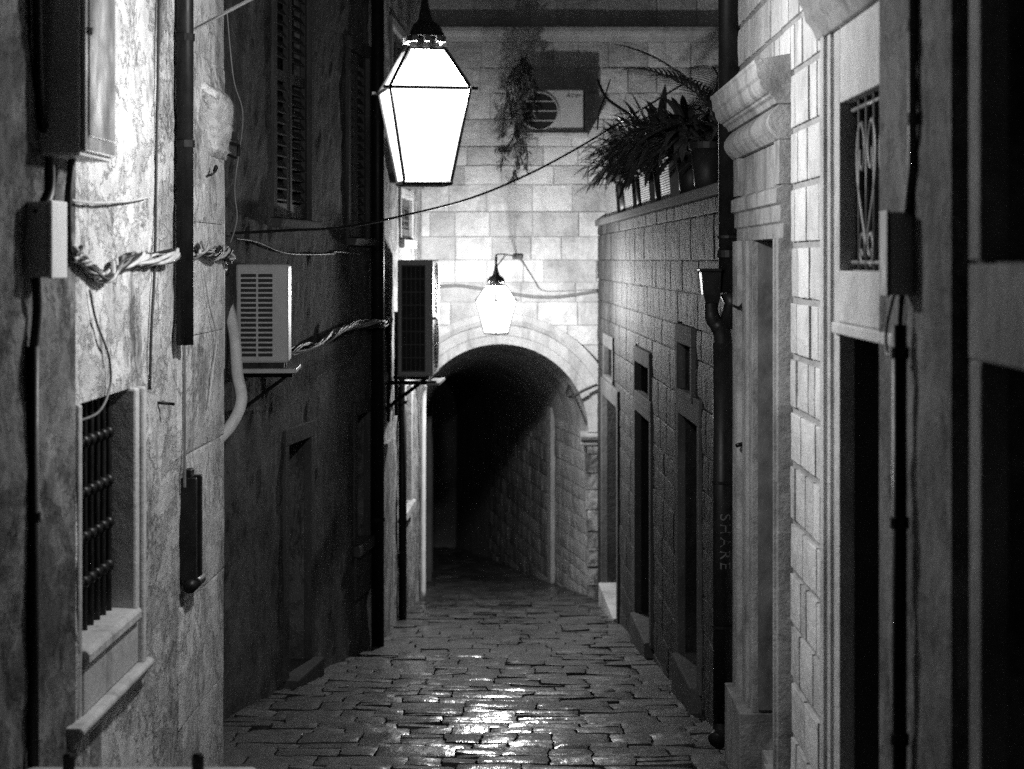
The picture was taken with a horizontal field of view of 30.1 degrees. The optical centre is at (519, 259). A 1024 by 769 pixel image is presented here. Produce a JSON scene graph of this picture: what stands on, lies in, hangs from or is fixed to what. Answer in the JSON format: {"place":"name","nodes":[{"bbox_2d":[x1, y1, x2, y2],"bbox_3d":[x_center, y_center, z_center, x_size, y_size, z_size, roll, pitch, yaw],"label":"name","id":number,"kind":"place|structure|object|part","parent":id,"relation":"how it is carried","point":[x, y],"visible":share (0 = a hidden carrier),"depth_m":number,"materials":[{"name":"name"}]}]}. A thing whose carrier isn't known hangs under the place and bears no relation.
{"place":"outdoors","nodes":[
{"label":"outdoors","id":0,"kind":"place"},
{"bbox_2d":[219,547,728,768],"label":"paving","id":1,"kind":"structure","parent":0,"point":[487,646],"depth_m":14.17,"materials":[{"name":"grey stone"}]},
{"bbox_2d":[25,752,255,768],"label":"stone ledge","id":2,"kind":"object","parent":1,"relation":"on","point":[68,760],"visible":1,"depth_m":7.00,"materials":[{"name":"stone"}]},
{"bbox_2d":[688,47,717,135],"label":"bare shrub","id":3,"kind":"object","parent":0,"point":[689,106],"visible":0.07,"depth_m":15.98,"materials":[{"name":"black plant"}]},
{"bbox_2d":[712,59,717,137],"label":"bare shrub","id":4,"kind":"object","parent":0,"point":[716,86],"visible":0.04,"depth_m":17.30,"materials":[{"name":"black plant"}]},
{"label":"ground","id":5,"kind":"structure","parent":0,"visible":0},
{"bbox_2d":[0,0,239,768],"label":"stone house","id":6,"kind":"structure","parent":5,"relation":"on","point":[131,651],"depth_m":8.72,"materials":[{"name":"stone"}]},
{"bbox_2d":[27,346,40,766],"bbox_3d":[-1.798,1.485,7.040,0.057,2.330,0.057,0,0,0],"label":"cable conduit","id":7,"kind":"object","parent":6,"relation":"attached to","point":[34,516],"visible":1,"depth_m":7.02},
{"bbox_2d":[29,278,41,348],"bbox_3d":[-1.793,0.200,7.050,0.050,0.306,0.058,0,0,0],"label":"box cable","id":8,"kind":"object","parent":6,"relation":"attached to","point":[36,312],"visible":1,"depth_m":7.04,"materials":[{"name":"black rubber"}]},
{"bbox_2d":[32,0,54,201],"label":"cabinet cable","id":9,"kind":"object","parent":6,"relation":"attached to","point":[48,195],"visible":0.84,"depth_m":7.13,"materials":[{"name":"black rubber"}]},
{"bbox_2d":[23,200,66,278],"bbox_3d":[-1.771,-0.075,7.107,0.115,0.290,0.228,0,0,0],"label":"meter box","id":10,"kind":"object","parent":6,"relation":"attached to","point":[45,249],"visible":1,"depth_m":7.00,"materials":[{"name":"grey metal"}]},
{"bbox_2d":[39,0,114,161],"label":"meter cabinet","id":11,"kind":"object","parent":6,"relation":"attached to","point":[79,59],"visible":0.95,"depth_m":7.21,"materials":[{"name":"grey metal"}]},
{"bbox_2d":[64,159,75,252],"bbox_3d":[-1.762,-0.220,7.470,0.047,0.388,0.092,0,0,-14],"label":"cabinet cable","id":12,"kind":"object","parent":11,"relation":"hanging from","point":[69,182],"visible":0.7,"depth_m":7.44,"materials":[{"name":"black rubber"}]},
{"bbox_3d":[-1.646,-0.851,7.458,0.018,0.878,0.496,0,0,1],"label":"cabinet door","id":13,"kind":"part","parent":11,"relation":"part of","materials":[{"name":"grey metal"}]},
{"bbox_3d":[-1.630,-0.860,7.450,0.019,0.780,0.435,0,0,0],"label":"door panel","id":14,"kind":"part","parent":11,"relation":"part of","materials":[{"name":"grey metal"}]},
{"bbox_2d":[82,289,111,420],"bbox_3d":[-1.796,0.400,8.122,0.046,0.554,0.453,0,0,6],"label":"thin wire","id":15,"kind":"object","parent":6,"relation":"attached to","point":[109,361],"visible":0.94,"depth_m":8.18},
{"bbox_2d":[66,386,153,751],"bbox_3d":[-1.926,1.240,8.365,0.382,1.490,1.391,0,0,0],"label":"window","id":16,"kind":"structure","parent":6,"relation":"in","point":[111,444],"depth_m":8.62,"materials":[{"name":"stone"}]},
{"bbox_2d":[72,196,150,203],"bbox_3d":[-1.775,-0.270,8.345,0.012,0.077,1.518,0,0,1],"label":"white flex","id":17,"kind":"object","parent":6,"relation":"attached to","point":[109,202],"visible":0.98,"depth_m":8.24,"materials":[{"name":"white plastic"}]},
{"bbox_2d":[67,244,180,283],"bbox_3d":[-1.769,0.019,8.597,0.078,0.166,1.998,0,0,2],"label":"cable bundle","id":18,"kind":"object","parent":6,"relation":"attached to","point":[89,266],"visible":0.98,"depth_m":8.36,"materials":[{"name":"white plastic"}]},
{"bbox_2d":[148,0,159,389],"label":"thin wire","id":19,"kind":"object","parent":6,"relation":"attached to","point":[155,194],"visible":0.98,"depth_m":9.35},
{"bbox_2d":[157,401,174,405],"bbox_3d":[-1.756,0.713,9.459,0.094,0.028,0.015,0,0,-41],"label":"wall hook","id":20,"kind":"object","parent":6,"relation":"attached to","point":[166,403],"depth_m":9.45,"materials":[{"name":"black metal"}]},
{"bbox_2d":[183,345,185,486],"bbox_3d":[-1.752,0.810,9.970,0.016,0.760,0.015,0,0,0],"label":"thin conduit","id":21,"kind":"object","parent":6,"relation":"attached to","point":[184,415],"visible":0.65,"depth_m":9.96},
{"bbox_2d":[175,0,194,344],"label":"downpipe","id":22,"kind":"object","parent":6,"relation":"attached to","point":[184,40],"visible":1,"depth_m":9.81,"materials":[{"name":"black metal"}]},
{"bbox_2d":[180,468,205,593],"bbox_3d":[-1.739,1.429,10.119,0.097,0.639,0.281,0,0,0],"label":"iron strap","id":23,"kind":"object","parent":6,"relation":"attached to","point":[192,575],"visible":0.94,"depth_m":10.02,"materials":[{"name":"black metal"}]},
{"bbox_2d":[203,268,216,406],"bbox_3d":[-1.735,0.435,10.683,0.012,0.780,0.415,0,0,1],"label":"thin wire","id":24,"kind":"object","parent":6,"relation":"attached to","point":[215,334],"visible":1,"depth_m":10.72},
{"bbox_2d":[207,165,217,176],"bbox_3d":[-1.712,-0.499,10.683,0.053,0.073,0.115,0,0,9],"label":"wall hook","id":25,"kind":"object","parent":6,"relation":"attached to","point":[215,168],"depth_m":10.65,"materials":[{"name":"black metal"}]},
{"bbox_2d":[194,241,235,277],"bbox_3d":[-1.798,0.012,11.570,0.186,0.232,2.927,0,0,-6],"label":"cable bundle","id":26,"kind":"object","parent":6,"relation":"attached to","point":[226,254],"visible":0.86,"depth_m":10.70,"materials":[{"name":"grey plastic"}]},
{"bbox_2d":[224,220,224,368],"bbox_3d":[-1.772,0.165,11.360,0.032,0.970,0.032,0,0,0],"label":"plastic conduit","id":27,"kind":"object","parent":6,"relation":"attached to","point":[224,316],"visible":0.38,"depth_m":11.35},
{"bbox_2d":[226,9,243,242],"bbox_3d":[-1.676,-0.780,11.245,0.089,1.363,0.327,0,0,-5],"label":"thin wire","id":28,"kind":"object","parent":6,"relation":"attached to","point":[241,130],"visible":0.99,"depth_m":11.31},
{"bbox_2d":[194,0,477,186],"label":"street lantern","id":29,"kind":"object","parent":6,"relation":"attached to","point":[424,37],"visible":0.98,"depth_m":8.69,"materials":[{"name":"black metal"}]},
{"bbox_2d":[223,0,377,719],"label":"grimy house","id":30,"kind":"structure","parent":5,"relation":"on","point":[299,542],"depth_m":15.60,"materials":[{"name":"stone"}]},
{"bbox_2d":[223,304,246,441],"bbox_3d":[-1.997,0.789,12.965,0.339,1.038,0.828,0,0,0],"label":"drain hose","id":31,"kind":"object","parent":30,"relation":"attached to","point":[239,388],"visible":0.69,"depth_m":12.90,"materials":[{"name":"plastic"}]},
{"bbox_2d":[236,264,300,407],"bbox_3d":[-1.827,0.585,13.656,0.487,1.109,0.650,0,0,-4],"label":"air conditioner","id":32,"kind":"object","parent":30,"relation":"attached to","point":[264,306],"visible":0.97,"depth_m":13.43,"materials":[{"name":"metal"}]},
{"bbox_2d":[271,0,322,228],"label":"window","id":33,"kind":"structure","parent":30,"relation":"in","point":[284,214],"depth_m":15.19,"materials":[{"name":"wood"}]},
{"bbox_2d":[234,237,362,254],"bbox_3d":[-1.722,-0.097,15.449,0.018,0.120,4.332,0,0,7],"label":"wall wire","id":34,"kind":"object","parent":30,"relation":"attached to","point":[334,252],"depth_m":14.96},
{"bbox_2d":[282,420,323,690],"bbox_3d":[-1.839,2.420,15.270,0.350,2.200,0.986,0,0,7],"label":"door","id":35,"kind":"structure","parent":30,"relation":"in","point":[296,673],"depth_m":15.60,"materials":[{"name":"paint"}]},
{"bbox_2d":[291,316,392,355],"bbox_3d":[-1.475,0.686,16.858,0.258,0.295,5.110,0,0,6],"label":"cable bundle","id":36,"kind":"object","parent":30,"relation":"attached to","point":[367,323],"visible":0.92,"depth_m":16.49,"materials":[{"name":"grey plastic"}]},
{"bbox_2d":[345,35,377,245],"bbox_3d":[-1.512,-1.070,17.505,0.250,1.880,1.027,0,0,7],"label":"window","id":37,"kind":"structure","parent":30,"relation":"in","point":[358,54],"depth_m":17.54,"materials":[{"name":"wood"}]},
{"bbox_2d":[353,397,374,600],"bbox_3d":[-1.504,2.200,17.679,0.319,1.800,0.829,0,0,0],"label":"window","id":38,"kind":"structure","parent":30,"relation":"in","point":[363,549],"depth_m":17.64,"materials":[{"name":"grey stone"}]},
{"bbox_2d":[370,0,384,646],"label":"downpipe","id":39,"kind":"object","parent":30,"relation":"attached to","point":[377,333],"visible":0.85,"depth_m":17.94,"materials":[{"name":"black metal"}]},
{"bbox_2d":[384,0,423,637],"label":"patched house","id":40,"kind":"structure","parent":5,"relation":"on","point":[402,238],"depth_m":20.85,"materials":[{"name":"paint"}]},
{"bbox_2d":[398,380,406,619],"bbox_3d":[-1.273,2.575,20.748,0.103,2.690,0.103,0,0,0],"label":"downpipe","id":41,"kind":"object","parent":40,"relation":"attached to","point":[402,510],"visible":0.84,"depth_m":20.71,"materials":[{"name":"black metal"}]},
{"bbox_2d":[389,15,423,188],"bbox_3d":[-1.274,-1.675,20.699,0.340,1.750,1.841,0,0,2],"label":"window","id":42,"kind":"structure","parent":40,"relation":"in","point":[397,34],"depth_m":20.83,"materials":[{"name":"white wood"}]},
{"bbox_2d":[398,187,416,248],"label":"window","id":43,"kind":"structure","parent":40,"relation":"in","point":[406,240],"depth_m":21.68,"materials":[{"name":"white stone"}]},
{"bbox_2d":[407,380,415,519],"bbox_3d":[-1.338,2.115,21.650,0.260,1.570,1.344,0,0,0],"label":"window","id":44,"kind":"structure","parent":40,"relation":"in","point":[411,505],"depth_m":22.19,"materials":[{"name":"grey stone"}]},
{"bbox_2d":[385,260,444,421],"bbox_3d":[-1.081,0.825,19.845,0.586,1.650,1.002,0,0,0],"label":"air conditioner","id":45,"kind":"object","parent":40,"relation":"attached to","point":[416,336],"visible":1,"depth_m":19.39,"materials":[{"name":"metal"}]},
{"bbox_2d":[421,385,426,600],"bbox_3d":[-1.181,2.743,23.257,0.111,2.915,0.572,0,0,0],"label":"water pipe","id":46,"kind":"object","parent":40,"relation":"attached to","point":[423,495],"visible":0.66,"depth_m":23.46,"materials":[{"name":"plastic"}]},
{"bbox_2d":[230,78,692,234],"bbox_3d":[-0.439,-1.020,16.401,0.827,1.700,7.585,0,0,29],"label":"overhead cable","id":47,"kind":"object","parent":40,"relation":"attached to","point":[380,220],"visible":0.95,"depth_m":15.96,"materials":[{"name":"black rubber"}]},
{"bbox_2d":[422,0,717,598],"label":"arch house","id":48,"kind":"structure","parent":5,"relation":"on","point":[511,456],"depth_m":24.01,"materials":[{"name":"stone"}]},
{"bbox_2d":[426,409,432,580],"bbox_3d":[-1.335,3.405,27.500,0.155,2.390,1.280,0,0,-2],"label":"door","id":49,"kind":"structure","parent":48,"relation":"in","point":[429,412],"depth_m":26.86,"materials":[{"name":"paint"}]},
{"bbox_2d":[473,253,521,334],"bbox_3d":[-0.076,0.389,22.804,0.516,0.933,2.365,0,0,12],"label":"street lantern","id":50,"kind":"object","parent":48,"relation":"attached to","point":[495,279],"visible":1,"depth_m":21.89,"materials":[{"name":"black metal"}]},
{"bbox_2d":[494,53,540,183],"bbox_3d":[0.019,-1.757,23.585,0.677,1.691,0.528,0,0,-43],"label":"trailing vine","id":51,"kind":"object","parent":48,"relation":"attached to","point":[505,149],"visible":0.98,"depth_m":23.52,"materials":[{"name":"grey plant"}]},
{"bbox_2d":[439,284,596,298],"bbox_3d":[-0.135,0.398,23.955,2.237,0.182,0.050,0,0,0],"label":"facade cable","id":52,"kind":"object","parent":48,"relation":"attached to","point":[519,294],"visible":0.76,"depth_m":23.94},
{"bbox_2d":[514,90,587,137],"bbox_3d":[0.387,-1.823,23.790,0.918,0.584,0.420,0,0,0],"label":"air conditioner","id":53,"kind":"object","parent":48,"relation":"attached to","point":[561,114],"visible":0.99,"depth_m":23.64,"materials":[{"name":"metal"}]},
{"bbox_2d":[519,259,596,291],"bbox_3d":[0.466,0.167,23.968,1.029,0.471,0.028,0,0,-1],"label":"facade cable","id":54,"kind":"object","parent":48,"relation":"attached to","point":[553,291],"visible":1,"depth_m":23.96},
{"bbox_2d":[566,383,597,397],"bbox_3d":[0.781,1.607,24.697,0.402,0.249,1.813,0,0,0],"label":"arch cable","id":55,"kind":"object","parent":48,"relation":"attached to","point":[579,392],"visible":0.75,"depth_m":23.83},
{"bbox_2d":[595,182,732,726],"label":"terrace house","id":56,"kind":"structure","parent":5,"relation":"on","point":[655,338],"depth_m":16.12,"materials":[{"name":"stone"}]},
{"bbox_2d":[602,333,614,384],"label":"window","id":57,"kind":"structure","parent":56,"relation":"in","point":[608,340],"depth_m":22.09,"materials":[{"name":"grey stone"}]},
{"bbox_2d":[598,377,620,622],"bbox_3d":[1.145,2.897,21.730,0.391,2.965,2.572,0,0,0],"label":"door","id":58,"kind":"structure","parent":56,"relation":"in","point":[608,593],"depth_m":22.35,"materials":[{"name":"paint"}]},
{"bbox_2d":[603,181,620,215],"bbox_3d":[1.201,-0.696,22.455,0.310,0.388,1.725,0,0,-2],"label":"planter","id":59,"kind":"object","parent":56,"relation":"on","point":[612,202],"visible":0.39,"depth_m":22.16,"materials":[{"name":"plastic"}]},
{"bbox_2d":[573,121,623,193],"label":"strap leaf plant","id":60,"kind":"object","parent":59,"relation":"in","point":[594,181],"visible":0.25,"depth_m":22.39,"materials":[{"name":"black plant"}]},
{"bbox_2d":[616,175,625,211],"bbox_3d":[1.223,-0.715,20.904,0.330,0.425,0.330,0,0,0],"label":"plant pot","id":61,"kind":"object","parent":56,"relation":"on","point":[622,204],"visible":0.2,"depth_m":20.83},
{"bbox_2d":[578,114,640,186],"bbox_3d":[1.137,-1.199,20.820,1.062,0.853,0.884,0,0,37],"label":"strap leaf plant","id":62,"kind":"object","parent":61,"relation":"in","point":[608,170],"visible":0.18,"depth_m":20.93,"materials":[{"name":"black plant"}]},
{"bbox_2d":[622,178,636,210],"bbox_3d":[1.267,-0.696,20.005,0.310,0.388,1.024,0,0,-2],"label":"planter","id":63,"kind":"object","parent":56,"relation":"on","point":[630,197],"visible":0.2,"depth_m":19.68,"materials":[{"name":"plastic"}]},
{"bbox_2d":[593,109,634,179],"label":"strap leaf plant","id":64,"kind":"object","parent":63,"relation":"in","point":[619,139],"visible":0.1,"depth_m":20.03,"materials":[{"name":"black plant"}]},
{"bbox_2d":[634,172,641,206],"bbox_3d":[1.274,-0.698,19.004,0.286,0.391,0.286,0,0,0],"label":"plant pot","id":65,"kind":"object","parent":56,"relation":"on","point":[638,192],"visible":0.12,"depth_m":18.94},
{"bbox_2d":[599,100,641,167],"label":"strap leaf plant","id":66,"kind":"object","parent":65,"relation":"in","point":[631,109],"visible":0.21,"depth_m":19.10,"materials":[{"name":"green plant"}]},
{"bbox_2d":[596,79,644,129],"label":"bare branch","id":67,"kind":"object","parent":66,"relation":"attached to","point":[611,102],"visible":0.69,"depth_m":18.79,"materials":[{"name":"black plant"}]},
{"bbox_2d":[630,390,653,657],"bbox_3d":[1.255,2.583,17.670,0.369,2.655,1.771,0,0,0],"label":"door","id":68,"kind":"structure","parent":56,"relation":"in","point":[641,623],"depth_m":18.07,"materials":[{"name":"paint"}]},
{"bbox_2d":[633,345,652,413],"bbox_3d":[1.212,1.103,17.702,0.174,0.545,1.621,0,0,-2],"label":"blind window","id":69,"kind":"structure","parent":56,"relation":"in","point":[641,356],"depth_m":17.81,"materials":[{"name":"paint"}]},
{"bbox_2d":[638,164,655,205],"bbox_3d":[1.317,-0.696,18.155,0.310,0.388,0.924,0,0,-2],"label":"planter","id":70,"kind":"object","parent":56,"relation":"on","point":[648,194],"visible":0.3,"depth_m":17.97,"materials":[{"name":"plastic"}]},
{"bbox_2d":[595,91,669,201],"bbox_3d":[1.224,-1.089,18.190,1.039,1.048,0.993,0,0,-30],"label":"strap leaf plant","id":71,"kind":"object","parent":70,"relation":"in","point":[625,173],"visible":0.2,"depth_m":18.10,"materials":[{"name":"black plant"}]},
{"bbox_2d":[653,164,661,200],"bbox_3d":[1.324,-0.698,17.154,0.286,0.391,0.286,0,0,0],"label":"plant pot","id":72,"kind":"object","parent":56,"relation":"on","point":[657,188],"visible":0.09,"depth_m":17.09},
{"bbox_2d":[604,84,666,198],"bbox_3d":[1.237,-1.058,17.137,0.868,1.016,1.004,0,0,31],"label":"strap leaf plant","id":73,"kind":"object","parent":72,"relation":"in","point":[629,161],"visible":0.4,"depth_m":16.97,"materials":[{"name":"grey plant"}]},
{"bbox_2d":[615,44,717,144],"bbox_3d":[1.532,-0.989,14.995,1.572,1.449,1.594,0,0,0],"label":"palm plant","id":74,"kind":"object","parent":56,"relation":"on","point":[681,77],"visible":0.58,"depth_m":14.80,"materials":[{"name":"grey plant"}]},
{"bbox_2d":[656,153,679,198],"bbox_3d":[1.367,-0.696,16.305,0.332,0.388,0.832,0,0,0],"label":"planter","id":75,"kind":"object","parent":56,"relation":"on","point":[669,183],"visible":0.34,"depth_m":15.93,"materials":[{"name":"plastic"}]},
{"bbox_2d":[627,106,708,178],"bbox_3d":[1.339,-1.012,16.256,0.840,0.688,0.907,0,0,0],"label":"strap leaf plant","id":76,"kind":"object","parent":75,"relation":"in","point":[646,167],"visible":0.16,"depth_m":16.28,"materials":[{"name":"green plant"}]},
{"bbox_2d":[648,111,715,153],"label":"leafy bush","id":77,"kind":"object","parent":75,"relation":"in","point":[705,118],"visible":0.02,"depth_m":16.52,"materials":[{"name":"black plant"}]},
{"bbox_2d":[674,149,694,193],"bbox_3d":[1.376,-0.689,15.204,0.286,0.374,0.286,0,0,0],"label":"plant pot","id":78,"kind":"object","parent":56,"relation":"on","point":[685,179],"visible":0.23,"depth_m":15.11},
{"bbox_2d":[626,95,713,184],"bbox_3d":[1.240,-0.961,15.211,0.909,0.776,0.809,0,0,-16],"label":"strap leaf plant","id":79,"kind":"object","parent":78,"relation":"in","point":[682,112],"visible":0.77,"depth_m":15.10,"materials":[{"name":"grey plant"}]},
{"bbox_2d":[675,323,697,403],"bbox_3d":[1.290,0.762,14.231,0.144,0.545,1.080,0,0,-2],"label":"blind window","id":80,"kind":"structure","parent":56,"relation":"in","point":[685,334],"depth_m":14.37,"materials":[{"name":"stone"}]},
{"bbox_2d":[671,387,703,716],"bbox_3d":[1.352,2.258,14.056,0.362,2.545,1.521,0,0,0],"label":"door","id":81,"kind":"structure","parent":56,"relation":"in","point":[686,668],"depth_m":14.27,"materials":[{"name":"paint"}]},
{"bbox_2d":[688,141,717,188],"bbox_3d":[1.403,-0.689,14.204,0.286,0.374,0.286,0,0,0],"label":"plant pot","id":82,"kind":"object","parent":56,"relation":"on","point":[704,156],"visible":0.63,"depth_m":14.10,"materials":[{"name":"black plastic"}]},
{"bbox_2d":[663,99,717,178],"bbox_3d":[1.524,-0.931,14.888,0.898,0.699,1.024,0,0,34],"label":"leafy bush","id":83,"kind":"object","parent":82,"relation":"in","point":[694,136],"visible":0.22,"depth_m":14.76,"materials":[{"name":"black plant"}]},
{"bbox_2d":[710,0,891,768],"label":"portal house","id":84,"kind":"structure","parent":5,"relation":"on","point":[795,104],"depth_m":8.81,"materials":[{"name":"white stone"}]},
{"bbox_2d":[697,0,738,748],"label":"downpipe","id":85,"kind":"object","parent":84,"relation":"attached to","point":[715,283],"visible":0.91,"depth_m":11.50,"materials":[{"name":"black metal"}]},
{"bbox_2d":[732,303,742,311],"bbox_3d":[1.266,0.270,10.891,0.100,0.130,0.094,0,0,0],"label":"wall hook","id":86,"kind":"object","parent":84,"relation":"attached to","point":[738,307],"depth_m":10.89,"materials":[{"name":"black metal"}]},
{"bbox_2d":[735,442,742,447],"bbox_3d":[1.265,1.055,10.885,0.063,0.035,0.024,0,0,-31],"label":"wall hook","id":87,"kind":"object","parent":84,"relation":"attached to","point":[740,444],"depth_m":10.87,"materials":[{"name":"black metal"}]},
{"bbox_2d":[710,53,793,768],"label":"door","id":88,"kind":"structure","parent":84,"relation":"in","point":[755,105],"depth_m":10.53,"materials":[{"name":"grey stone"}]},
{"bbox_2d":[798,0,891,768],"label":"door","id":89,"kind":"structure","parent":84,"relation":"in","point":[847,31],"depth_m":7.68,"materials":[{"name":"grey stone"}]},
{"bbox_2d":[850,92,878,270],"bbox_3d":[1.449,-0.295,7.090,0.242,0.670,1.180,0,0,0],"label":"transom window","id":90,"kind":"structure","parent":84,"relation":"in","point":[867,114],"depth_m":7.31,"materials":[{"name":"grey metal"}]},
{"bbox_2d":[879,0,1023,768],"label":"shadowed house","id":91,"kind":"structure","parent":5,"relation":"on","point":[963,317],"depth_m":5.60,"materials":[{"name":"stone"}]},
{"bbox_2d":[880,210,912,296],"bbox_3d":[1.226,-0.020,6.190,0.088,0.280,0.128,0,0,0],"label":"junction box","id":92,"kind":"object","parent":91,"relation":"attached to","point":[896,257],"visible":0.94,"depth_m":6.13,"materials":[{"name":"grey metal"}]},
{"bbox_2d":[884,296,904,356],"bbox_3d":[1.227,0.209,6.243,0.046,0.221,0.186,0,0,0],"label":"looped cable","id":93,"kind":"object","parent":92,"relation":"attached to","point":[900,312],"visible":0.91,"depth_m":6.27,"materials":[{"name":"grey plastic"}]},
{"bbox_2d":[890,325,908,768],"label":"cable conduit","id":94,"kind":"object","parent":91,"relation":"attached to","point":[899,527],"visible":1,"depth_m":6.14,"materials":[{"name":"black metal"}]},
{"bbox_2d":[904,0,918,213],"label":"cable conduit","id":95,"kind":"object","parent":91,"relation":"attached to","point":[912,115],"visible":1,"depth_m":6.07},
{"bbox_2d":[969,0,1008,260],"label":"window","id":96,"kind":"structure","parent":91,"relation":"in","point":[988,19],"depth_m":5.13,"materials":[{"name":"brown wood"}]},
{"bbox_2d":[969,263,1023,768],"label":"door","id":97,"kind":"structure","parent":91,"relation":"in","point":[996,291],"depth_m":5.13,"materials":[{"name":"grey wood"}]}
]}

